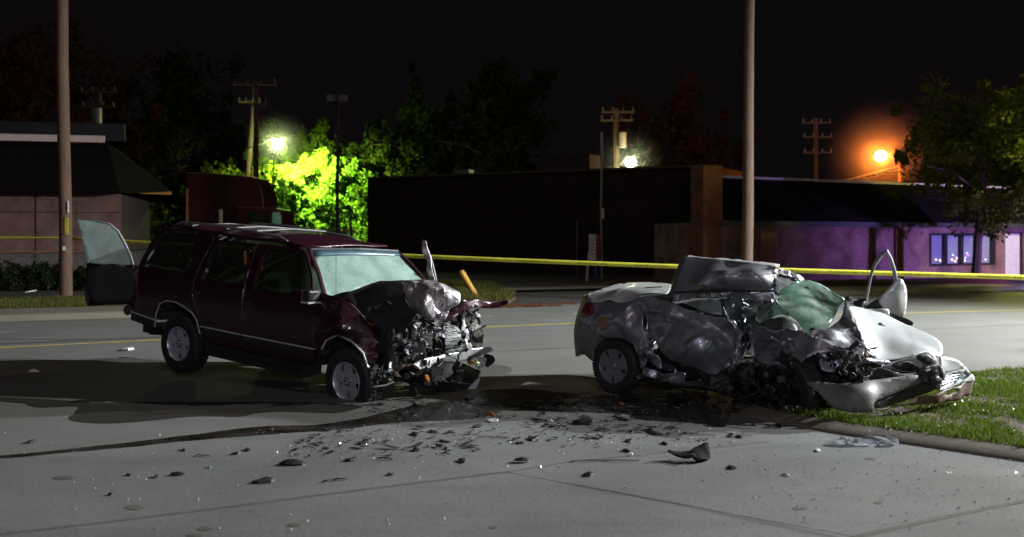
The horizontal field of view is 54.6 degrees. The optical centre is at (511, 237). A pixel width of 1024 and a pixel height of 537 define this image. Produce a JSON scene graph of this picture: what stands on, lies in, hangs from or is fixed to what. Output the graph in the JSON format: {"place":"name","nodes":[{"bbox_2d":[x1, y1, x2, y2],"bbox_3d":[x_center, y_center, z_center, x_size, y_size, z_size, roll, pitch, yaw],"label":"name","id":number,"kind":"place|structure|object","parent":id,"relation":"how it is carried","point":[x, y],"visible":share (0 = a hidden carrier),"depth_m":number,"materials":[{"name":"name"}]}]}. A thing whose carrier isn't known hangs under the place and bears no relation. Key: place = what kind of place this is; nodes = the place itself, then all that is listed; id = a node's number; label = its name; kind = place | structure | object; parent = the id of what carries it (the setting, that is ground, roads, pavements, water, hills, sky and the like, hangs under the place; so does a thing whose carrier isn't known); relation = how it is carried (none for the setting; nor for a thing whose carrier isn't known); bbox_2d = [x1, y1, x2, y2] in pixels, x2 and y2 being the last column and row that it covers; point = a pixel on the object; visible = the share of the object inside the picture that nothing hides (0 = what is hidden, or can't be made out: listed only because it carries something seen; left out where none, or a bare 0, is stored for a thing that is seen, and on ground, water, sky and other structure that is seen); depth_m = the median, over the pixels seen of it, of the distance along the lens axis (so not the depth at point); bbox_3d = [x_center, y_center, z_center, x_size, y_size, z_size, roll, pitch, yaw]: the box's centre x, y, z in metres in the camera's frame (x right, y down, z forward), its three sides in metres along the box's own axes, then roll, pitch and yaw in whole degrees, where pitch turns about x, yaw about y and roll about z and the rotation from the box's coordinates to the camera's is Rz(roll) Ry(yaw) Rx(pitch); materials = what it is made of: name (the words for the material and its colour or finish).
{"place":"outdoors","nodes":[
{"label":"outdoors","id":0,"kind":"place"},
{"bbox_2d":[294,212,351,238],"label":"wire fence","id":1,"kind":"object","parent":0,"point":[350,225],"visible":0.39,"depth_m":60.96,"materials":[{"name":"metal"}]},
{"bbox_2d":[436,278,515,300],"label":"verge grass","id":2,"kind":"structure","parent":0,"point":[485,291],"depth_m":30.45,"materials":[{"name":"green plant"}]},
{"bbox_2d":[0,249,1020,439],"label":"ground","id":3,"kind":"structure","parent":0,"point":[517,280],"depth_m":40.23,"materials":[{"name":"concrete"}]},
{"bbox_2d":[0,263,3,281],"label":"shrub","id":4,"kind":"object","parent":3,"relation":"on","point":[1,277],"visible":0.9,"depth_m":34.46,"materials":[{"name":"green plant"}]},
{"bbox_2d":[0,260,40,290],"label":"shrub","id":5,"kind":"object","parent":3,"relation":"on","point":[14,269],"visible":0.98,"depth_m":34.51,"materials":[{"name":"green plant"}]},
{"bbox_2d":[24,254,73,289],"bbox_3d":[-16.209,1.255,34.925,1.756,1.350,1.546,0,0,0],"label":"shrub","id":6,"kind":"object","parent":3,"relation":"on","point":[43,272],"visible":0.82,"depth_m":34.73,"materials":[{"name":"green plant"}]},
{"bbox_2d":[0,294,127,308],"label":"verge","id":7,"kind":"structure","parent":3,"relation":"on","point":[55,306],"depth_m":24.31,"materials":[{"name":"plant"}]},
{"bbox_2d":[56,0,72,295],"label":"utility pole","id":8,"kind":"object","parent":7,"relation":"on","point":[64,182],"visible":0.96,"depth_m":29.16,"materials":[{"name":"brown wood"}]},
{"bbox_2d":[73,263,86,290],"bbox_3d":[-15.134,1.399,35.021,1.368,1.259,1.304,0,0,0],"label":"shrub","id":9,"kind":"object","parent":3,"relation":"on","point":[80,272],"visible":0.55,"depth_m":34.80,"materials":[{"name":"green plant"}]},
{"bbox_2d":[0,10,168,163],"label":"dim tree","id":10,"kind":"object","parent":3,"relation":"on","point":[37,64],"visible":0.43,"depth_m":78.80,"materials":[{"name":"green plant"}]},
{"bbox_2d":[0,121,180,288],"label":"boarded shop","id":11,"kind":"structure","parent":3,"relation":"on","point":[120,191],"depth_m":36.14,"materials":[{"name":"grey paint"}]},
{"bbox_2d":[80,86,116,143],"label":"power pole","id":12,"kind":"object","parent":3,"relation":"on","point":[96,113],"visible":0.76,"depth_m":59.80,"materials":[{"name":"wood"}]},
{"bbox_2d":[52,43,279,240],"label":"dim tree","id":13,"kind":"object","parent":3,"relation":"on","point":[183,102],"visible":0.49,"depth_m":88.40,"materials":[{"name":"green plant"}]},
{"bbox_2d":[179,160,216,220],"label":"lit shrub","id":14,"kind":"object","parent":3,"relation":"on","point":[183,193],"visible":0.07,"depth_m":74.86,"materials":[{"name":"green plant"}]},
{"bbox_2d":[202,162,239,174],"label":"lit shrub","id":15,"kind":"object","parent":3,"relation":"on","point":[221,168],"visible":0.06,"depth_m":72.98,"materials":[{"name":"green plant"}]},
{"bbox_2d":[186,172,308,278],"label":"red lorry","id":16,"kind":"object","parent":3,"relation":"on","point":[212,198],"visible":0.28,"depth_m":42.00,"materials":[{"name":"paint"}]},
{"bbox_2d":[245,212,269,223],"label":"side window","id":17,"kind":"structure","parent":16,"relation":"in","point":[260,217],"depth_m":41.62,"materials":[{"name":"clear glass"}]},
{"bbox_2d":[272,212,280,223],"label":"cab window","id":18,"kind":"structure","parent":16,"relation":"in","point":[276,216],"depth_m":41.62,"materials":[{"name":"green glass"}]},
{"bbox_2d":[238,85,259,175],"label":"power pole","id":19,"kind":"object","parent":3,"relation":"on","point":[249,151],"visible":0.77,"depth_m":66.87,"materials":[{"name":"wood"}]},
{"bbox_2d":[244,137,282,149],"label":"street lamp","id":20,"kind":"object","parent":19,"relation":"attached to","point":[277,143],"visible":1,"depth_m":64.86,"materials":[{"name":"metal"}]},
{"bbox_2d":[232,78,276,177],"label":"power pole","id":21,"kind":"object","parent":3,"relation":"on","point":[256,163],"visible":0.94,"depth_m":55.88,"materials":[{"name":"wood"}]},
{"bbox_2d":[236,160,295,224],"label":"lit shrub","id":22,"kind":"object","parent":3,"relation":"on","point":[270,177],"visible":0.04,"depth_m":69.18,"materials":[{"name":"green plant"}]},
{"bbox_2d":[227,123,308,221],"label":"lit tree","id":23,"kind":"object","parent":3,"relation":"on","point":[267,152],"visible":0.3,"depth_m":74.58,"materials":[{"name":"green plant"}]},
{"bbox_2d":[275,170,327,233],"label":"lit shrub","id":24,"kind":"object","parent":3,"relation":"on","point":[289,191],"visible":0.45,"depth_m":68.39,"materials":[{"name":"green plant"}]},
{"bbox_2d":[262,115,376,229],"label":"lit tree","id":25,"kind":"object","parent":3,"relation":"on","point":[320,138],"visible":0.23,"depth_m":78.63,"materials":[{"name":"green plant"}]},
{"bbox_2d":[278,147,365,234],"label":"lit tree","id":26,"kind":"object","parent":3,"relation":"on","point":[313,166],"visible":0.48,"depth_m":71.04,"materials":[{"name":"green plant"}]},
{"bbox_2d":[302,227,353,247],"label":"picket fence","id":27,"kind":"object","parent":3,"relation":"on","point":[343,231],"visible":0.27,"depth_m":61.98,"materials":[{"name":"wood"}]},
{"bbox_2d":[326,95,348,235],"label":"floodlight pole","id":28,"kind":"object","parent":3,"relation":"on","point":[333,98],"visible":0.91,"depth_m":49.93,"materials":[{"name":"metal"}]},
{"bbox_2d":[301,155,378,236],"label":"lit tree","id":29,"kind":"object","parent":3,"relation":"on","point":[349,175],"visible":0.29,"depth_m":71.27,"materials":[{"name":"green plant"}]},
{"bbox_2d":[339,184,367,241],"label":"lit tree","id":30,"kind":"object","parent":3,"relation":"on","point":[361,216],"visible":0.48,"depth_m":69.52,"materials":[{"name":"green plant"}]},
{"bbox_2d":[357,113,459,176],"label":"dim tree","id":31,"kind":"object","parent":3,"relation":"on","point":[399,158],"visible":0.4,"depth_m":74.99,"materials":[{"name":"green plant"}]},
{"bbox_2d":[397,62,433,155],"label":"spruce tree","id":32,"kind":"object","parent":3,"relation":"on","point":[416,106],"visible":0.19,"depth_m":94.55,"materials":[{"name":"green plant"}]},
{"bbox_2d":[427,103,489,173],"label":"dim tree","id":33,"kind":"object","parent":3,"relation":"on","point":[434,115],"visible":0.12,"depth_m":81.44,"materials":[{"name":"green plant"}]},
{"bbox_2d":[420,53,559,173],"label":"tall tree","id":34,"kind":"object","parent":3,"relation":"on","point":[501,113],"visible":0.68,"depth_m":72.75,"materials":[{"name":"green plant"}]},
{"bbox_2d":[479,292,514,302],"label":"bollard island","id":35,"kind":"structure","parent":3,"relation":"on","point":[510,301],"depth_m":28.16,"materials":[{"name":"concrete"}]},
{"bbox_2d":[459,269,476,294],"bbox_3d":[-1.234,1.413,29.017,0.649,0.944,0.170,0,0,-12],"label":"bollard","id":36,"kind":"object","parent":35,"relation":"on","point":[466,280],"visible":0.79,"depth_m":28.94,"materials":[{"name":"yellow metal"}]},
{"bbox_2d":[0,282,1023,321],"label":"kerb","id":37,"kind":"structure","parent":3,"relation":"on","point":[55,313],"depth_m":23.57,"materials":[{"name":"concrete"}]},
{"bbox_2d":[504,285,610,289],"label":"footpath","id":38,"kind":"structure","parent":3,"relation":"on","point":[545,288],"depth_m":35.26,"materials":[{"name":"concrete"}]},
{"bbox_2d":[586,234,598,280],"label":"roadside sign","id":39,"kind":"object","parent":3,"relation":"on","point":[593,253],"visible":1,"depth_m":41.53,"materials":[{"name":"grey metal"}]},
{"bbox_2d":[600,132,603,278],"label":"steel mast","id":40,"kind":"object","parent":3,"relation":"on","point":[601,222],"visible":1,"depth_m":43.74,"materials":[{"name":"grey metal"}]},
{"bbox_2d":[600,107,634,167],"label":"power pole","id":41,"kind":"object","parent":3,"relation":"on","point":[619,139],"visible":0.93,"depth_m":59.81,"materials":[{"name":"wood"}]},
{"bbox_2d":[617,154,635,166],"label":"street lamp","id":42,"kind":"object","parent":41,"relation":"attached to","point":[629,160],"visible":1,"depth_m":58.35,"materials":[{"name":"glass"}]},
{"bbox_2d":[608,70,761,173],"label":"dim tree","id":43,"kind":"object","parent":3,"relation":"on","point":[675,127],"visible":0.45,"depth_m":98.14,"materials":[{"name":"green plant"}]},
{"bbox_2d":[802,118,832,178],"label":"power pole","id":44,"kind":"object","parent":3,"relation":"on","point":[815,136],"visible":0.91,"depth_m":74.84,"materials":[{"name":"wood"}]},
{"bbox_2d":[654,165,1023,283],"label":"brick building","id":45,"kind":"structure","parent":3,"relation":"on","point":[828,224],"depth_m":39.31,"materials":[{"name":"brick"}]},
{"bbox_2d":[929,233,994,265],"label":"window","id":46,"kind":"structure","parent":45,"relation":"in","point":[965,243],"depth_m":42.73,"materials":[{"name":"blue glass"}]},
{"bbox_2d":[1005,234,1019,274],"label":"door","id":47,"kind":"structure","parent":45,"relation":"in","point":[1012,244],"depth_m":44.55,"materials":[{"name":"white paint"}]},
{"bbox_2d":[815,278,1023,286],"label":"verge","id":48,"kind":"structure","parent":3,"relation":"on","point":[927,279],"depth_m":38.89,"materials":[{"name":"plant"}]},
{"bbox_2d":[618,278,948,287],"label":"verge grass","id":49,"kind":"structure","parent":48,"relation":"on","point":[858,282],"depth_m":36.15,"materials":[{"name":"green plant"}]},
{"bbox_2d":[889,70,1023,278],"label":"street tree","id":50,"kind":"object","parent":48,"relation":"on","point":[952,150],"visible":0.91,"depth_m":36.81,"materials":[{"name":"green plant"}]},
{"bbox_2d":[938,279,1013,283],"bbox_3d":[17.283,1.770,37.000,3.080,0.440,2.200,0,0,0],"label":"mulch mound","id":51,"kind":"object","parent":48,"relation":"on","point":[974,281],"visible":0.36,"depth_m":36.40,"materials":[{"name":"brown soil"}]},
{"bbox_2d":[961,86,1023,227],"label":"street tree","id":52,"kind":"object","parent":48,"relation":"on","point":[1010,153],"visible":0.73,"depth_m":35.47,"materials":[{"name":"green plant"}]},
{"bbox_2d":[0,397,1023,536],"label":"driveway","id":53,"kind":"structure","parent":0,"point":[44,498],"depth_m":7.39,"materials":[{"name":"concrete"}]},
{"bbox_2d":[53,476,74,479],"bbox_3d":[-3.442,1.847,7.620,0.171,0.001,0.123,0,0,0],"label":"oil spot","id":54,"kind":"object","parent":53,"relation":"on","point":[64,477],"visible":1,"depth_m":7.62,"materials":[{"name":"grey liquid"}]},
{"bbox_2d":[126,505,142,509],"bbox_3d":[-2.577,1.847,6.780,0.143,0.001,0.094,0,0,35],"label":"oil spot","id":55,"kind":"object","parent":53,"relation":"on","point":[135,507],"visible":1,"depth_m":6.78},
{"bbox_2d":[170,471,184,474],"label":"debris piece","id":56,"kind":"object","parent":53,"relation":"on","point":[177,473],"visible":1,"depth_m":7.69,"materials":[{"name":"black plastic"}]},
{"bbox_2d":[187,533,202,536],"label":"oil spot","id":57,"kind":"object","parent":53,"relation":"on","point":[195,535],"visible":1,"depth_m":6.14,"materials":[{"name":"grey liquid"}]},
{"bbox_2d":[198,527,211,530],"bbox_3d":[-1.946,1.847,6.286,0.091,0.001,0.081,0,0,0],"label":"oil spot","id":58,"kind":"object","parent":53,"relation":"on","point":[204,528],"visible":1,"depth_m":6.29,"materials":[{"name":"grey liquid"}]},
{"bbox_2d":[0,401,499,457],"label":"gutter stream","id":59,"kind":"structure","parent":53,"relation":"on","point":[466,412],"depth_m":9.72,"materials":[{"name":"black liquid"}]},
{"bbox_2d":[251,476,274,483],"bbox_3d":[-1.874,1.835,7.478,0.129,0.026,0.143,0,0,43],"label":"debris piece","id":60,"kind":"object","parent":53,"relation":"on","point":[266,479],"visible":1,"depth_m":7.46,"materials":[{"name":"black plastic"}]},
{"bbox_2d":[279,459,304,464],"bbox_3d":[-1.788,1.824,8.066,0.218,0.043,0.122,0,0,0],"label":"debris piece","id":61,"kind":"object","parent":53,"relation":"on","point":[291,461],"visible":1,"depth_m":8.03,"materials":[{"name":"black plastic"}]},
{"bbox_2d":[287,523,300,526],"bbox_3d":[-1.399,1.847,6.370,0.090,0.001,0.082,0,0,0],"label":"oil spot","id":62,"kind":"object","parent":53,"relation":"on","point":[294,524],"visible":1,"depth_m":6.38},
{"bbox_2d":[322,478,346,481],"bbox_3d":[-1.349,1.838,7.522,0.196,0.016,0.042,0,0,-26],"label":"debris piece","id":63,"kind":"object","parent":53,"relation":"on","point":[333,479],"visible":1,"depth_m":7.52,"materials":[{"name":"black plastic"}]},
{"bbox_2d":[345,457,356,460],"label":"debris piece","id":64,"kind":"object","parent":53,"relation":"on","point":[351,459],"visible":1,"depth_m":8.19,"materials":[{"name":"black plastic"}]},
{"bbox_2d":[360,438,372,443],"bbox_3d":[-1.315,1.829,8.932,0.089,0.034,0.188,0,0,11],"label":"debris piece","id":65,"kind":"object","parent":53,"relation":"on","point":[366,440],"visible":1,"depth_m":8.90,"materials":[{"name":"black plastic"}]},
{"bbox_2d":[458,458,466,462],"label":"debris piece","id":66,"kind":"object","parent":53,"relation":"on","point":[462,460],"visible":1,"depth_m":8.15,"materials":[{"name":"black plastic"}]},
{"bbox_2d":[487,418,497,421],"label":"debris piece","id":67,"kind":"object","parent":53,"relation":"on","point":[493,420],"visible":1,"depth_m":9.93,"materials":[{"name":"white paint"}]},
{"bbox_2d":[289,392,736,456],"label":"dark fragments","id":68,"kind":"object","parent":53,"relation":"on","point":[468,432],"visible":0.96,"depth_m":9.66,"materials":[{"name":"black plastic"}]},
{"bbox_2d":[4,402,1023,530],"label":"glass crumbs","id":69,"kind":"object","parent":53,"relation":"on","point":[643,467],"visible":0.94,"depth_m":7.89,"materials":[{"name":"glass"}]},
{"bbox_2d":[513,457,530,461],"bbox_3d":[0.084,1.822,8.146,0.147,0.035,0.086,0,0,0],"label":"debris piece","id":70,"kind":"object","parent":53,"relation":"on","point":[524,459],"visible":1,"depth_m":8.12,"materials":[{"name":"black plastic"}]},
{"bbox_2d":[527,436,537,440],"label":"debris piece","id":71,"kind":"object","parent":53,"relation":"on","point":[532,438],"visible":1,"depth_m":9.06,"materials":[{"name":"metal"}]},
{"bbox_2d":[531,418,547,421],"bbox_3d":[0.282,1.839,9.991,0.210,0.017,0.061,0,0,38],"label":"debris piece","id":72,"kind":"object","parent":53,"relation":"on","point":[538,419],"visible":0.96,"depth_m":9.99,"materials":[{"name":"black plastic"}]},
{"bbox_2d":[541,425,565,426],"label":"debris piece","id":73,"kind":"object","parent":53,"relation":"on","point":[553,426],"visible":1,"depth_m":9.65,"materials":[{"name":"black plastic"}]},
{"bbox_2d":[573,418,594,423],"bbox_3d":[0.710,1.819,9.829,0.161,0.051,0.209,0,0,-44],"label":"debris piece","id":74,"kind":"object","parent":53,"relation":"on","point":[585,420],"visible":1,"depth_m":9.78,"materials":[{"name":"black plastic"}]},
{"bbox_2d":[583,471,593,475],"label":"debris piece","id":75,"kind":"object","parent":53,"relation":"on","point":[589,473],"visible":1,"depth_m":7.67,"materials":[{"name":"black plastic"}]},
{"bbox_2d":[462,389,736,426],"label":"fluid pool","id":76,"kind":"structure","parent":53,"relation":"on","point":[517,398],"depth_m":11.01,"materials":[{"name":"black liquid"}]},
{"bbox_2d":[400,393,710,424],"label":"pale fragments","id":77,"kind":"object","parent":76,"relation":"on","point":[551,407],"visible":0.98,"depth_m":10.85,"materials":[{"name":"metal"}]},
{"bbox_2d":[571,459,638,461],"bbox_3d":[0.764,1.838,8.174,0.568,0.015,0.047,0,0,-2],"label":"crack","id":78,"kind":"object","parent":53,"relation":"on","point":[605,460],"visible":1,"depth_m":8.17,"materials":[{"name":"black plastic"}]},
{"bbox_2d":[645,430,662,434],"bbox_3d":[1.343,1.836,9.347,0.075,0.024,0.260,0,0,-20],"label":"debris piece","id":79,"kind":"object","parent":53,"relation":"on","point":[655,432],"visible":1,"depth_m":9.30,"materials":[{"name":"black plastic"}]},
{"bbox_2d":[668,442,710,462],"bbox_3d":[1.469,1.797,8.178,0.375,0.168,0.195,0,0,-8],"label":"arch liner","id":80,"kind":"object","parent":53,"relation":"on","point":[700,453],"visible":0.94,"depth_m":8.19,"materials":[{"name":"black plastic"}]},
{"bbox_2d":[727,465,736,469],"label":"debris piece","id":81,"kind":"object","parent":53,"relation":"on","point":[731,467],"visible":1,"depth_m":7.91,"materials":[{"name":"black plastic"}]},
{"bbox_2d":[574,249,974,412],"bbox_3d":[2.756,1.077,11.932,5.102,1.893,2.767,0,0,44],"label":"sedan","id":82,"kind":"object","parent":53,"relation":"on","point":[723,324],"visible":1,"depth_m":10.94,"materials":[{"name":"silver metal"}]},
{"bbox_2d":[793,507,806,509],"bbox_3d":[1.963,1.847,6.761,0.104,0.001,0.074,0,0,0],"label":"oil spot","id":83,"kind":"object","parent":53,"relation":"on","point":[799,508],"visible":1,"depth_m":6.75,"materials":[{"name":"grey liquid"}]},
{"bbox_2d":[825,436,898,446],"bbox_3d":[3.136,1.829,8.922,0.720,0.073,0.388,0,0,0],"label":"plastic sheet","id":84,"kind":"object","parent":53,"relation":"on","point":[839,441],"visible":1,"depth_m":8.85,"materials":[{"name":"plastic"}]},
{"bbox_2d":[731,366,1023,461],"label":"kerb","id":85,"kind":"structure","parent":53,"relation":"on","point":[928,440],"depth_m":9.09,"materials":[{"name":"concrete"}]},
{"bbox_3d":[20.499,-1.946,16.400,0.587,7.591,0.756,0,0,0],"label":"light mast","id":86,"kind":"object","parent":53,"relation":"on","visible":0},
{"bbox_2d":[72,237,1023,279],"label":"police tape","id":87,"kind":"object","parent":86,"relation":"attached to","point":[837,271],"visible":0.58,"depth_m":23.47,"materials":[{"name":"yellow plastic"}]},
{"bbox_2d":[0,237,58,238],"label":"police tape","id":88,"kind":"object","parent":87,"relation":"attached to","point":[29,237],"visible":0.91,"depth_m":30.99,"materials":[{"name":"yellow plastic"}]},
{"bbox_2d":[0,291,1023,536],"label":"road","id":89,"kind":"structure","parent":0,"point":[52,347],"depth_m":18.66,"materials":[{"name":"grey asphalt"}]},
{"bbox_2d":[120,347,133,350],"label":"debris piece","id":90,"kind":"object","parent":89,"relation":"on","point":[128,348],"visible":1,"depth_m":16.13,"materials":[{"name":"white paint"}]},
{"bbox_2d":[0,324,1023,454],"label":"kerbside lane","id":91,"kind":"structure","parent":89,"relation":"attached to","point":[968,348],"depth_m":12.04,"materials":[{"name":"grey asphalt"}]},
{"bbox_2d":[0,397,361,422],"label":"damp patch","id":92,"kind":"object","parent":91,"relation":"on","point":[118,412],"visible":1,"depth_m":10.69,"materials":[{"name":"asphalt"}]},
{"bbox_2d":[75,218,508,401],"bbox_3d":[-3.207,0.909,13.289,6.911,2.114,2.172,4,2,35],"label":"suv","id":93,"kind":"object","parent":91,"relation":"on","point":[360,318],"visible":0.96,"depth_m":12.16,"materials":[{"name":"red paint"}]},
{"bbox_2d":[0,290,1023,322],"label":"gutter","id":94,"kind":"object","parent":89,"relation":"on","point":[477,307],"depth_m":26.40,"materials":[{"name":"concrete"}]},
{"bbox_2d":[480,301,576,308],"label":"leaf litter","id":95,"kind":"object","parent":89,"relation":"on","point":[521,305],"visible":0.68,"depth_m":26.62,"materials":[{"name":"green plant"}]},
{"bbox_2d":[741,0,754,262],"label":"utility pole","id":96,"kind":"object","parent":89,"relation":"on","point":[748,180],"visible":0.85,"depth_m":27.08,"materials":[{"name":"wood"}]},
{"bbox_2d":[0,0,1023,240],"label":"sky","id":97,"kind":"structure","parent":0,"point":[846,63],"materials":[{"name":"black"}]},
{"bbox_2d":[366,154,742,274],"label":"dark warehouse","id":98,"kind":"structure","parent":0,"point":[544,207],"depth_m":52.04,"materials":[{"name":"brown brick"}]},
{"bbox_2d":[759,364,1023,447],"bbox_3d":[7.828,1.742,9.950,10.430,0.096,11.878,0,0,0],"label":"verge grass","id":99,"kind":"structure","parent":0,"point":[954,430],"depth_m":9.91,"materials":[{"name":"green plant"}]},
{"bbox_2d":[786,377,1023,432],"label":"glass crumbs","id":100,"kind":"object","parent":99,"relation":"on","point":[984,417],"visible":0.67,"depth_m":9.64,"materials":[{"name":"glass"}]},
{"bbox_2d":[898,161,902,181],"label":"lamp post","id":101,"kind":"object","parent":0,"point":[900,176],"visible":0.13,"depth_m":57.51,"materials":[{"name":"orange metal"}]},
{"bbox_2d":[847,166,898,180],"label":"lamp truss","id":102,"kind":"object","parent":101,"relation":"attached to","point":[893,168],"visible":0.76,"depth_m":56.55,"materials":[{"name":"metal"}]},
{"bbox_2d":[875,148,899,162],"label":"street lamp","id":103,"kind":"object","parent":101,"relation":"attached to","point":[881,154],"visible":0.95,"depth_m":56.84,"materials":[{"name":"glass"}]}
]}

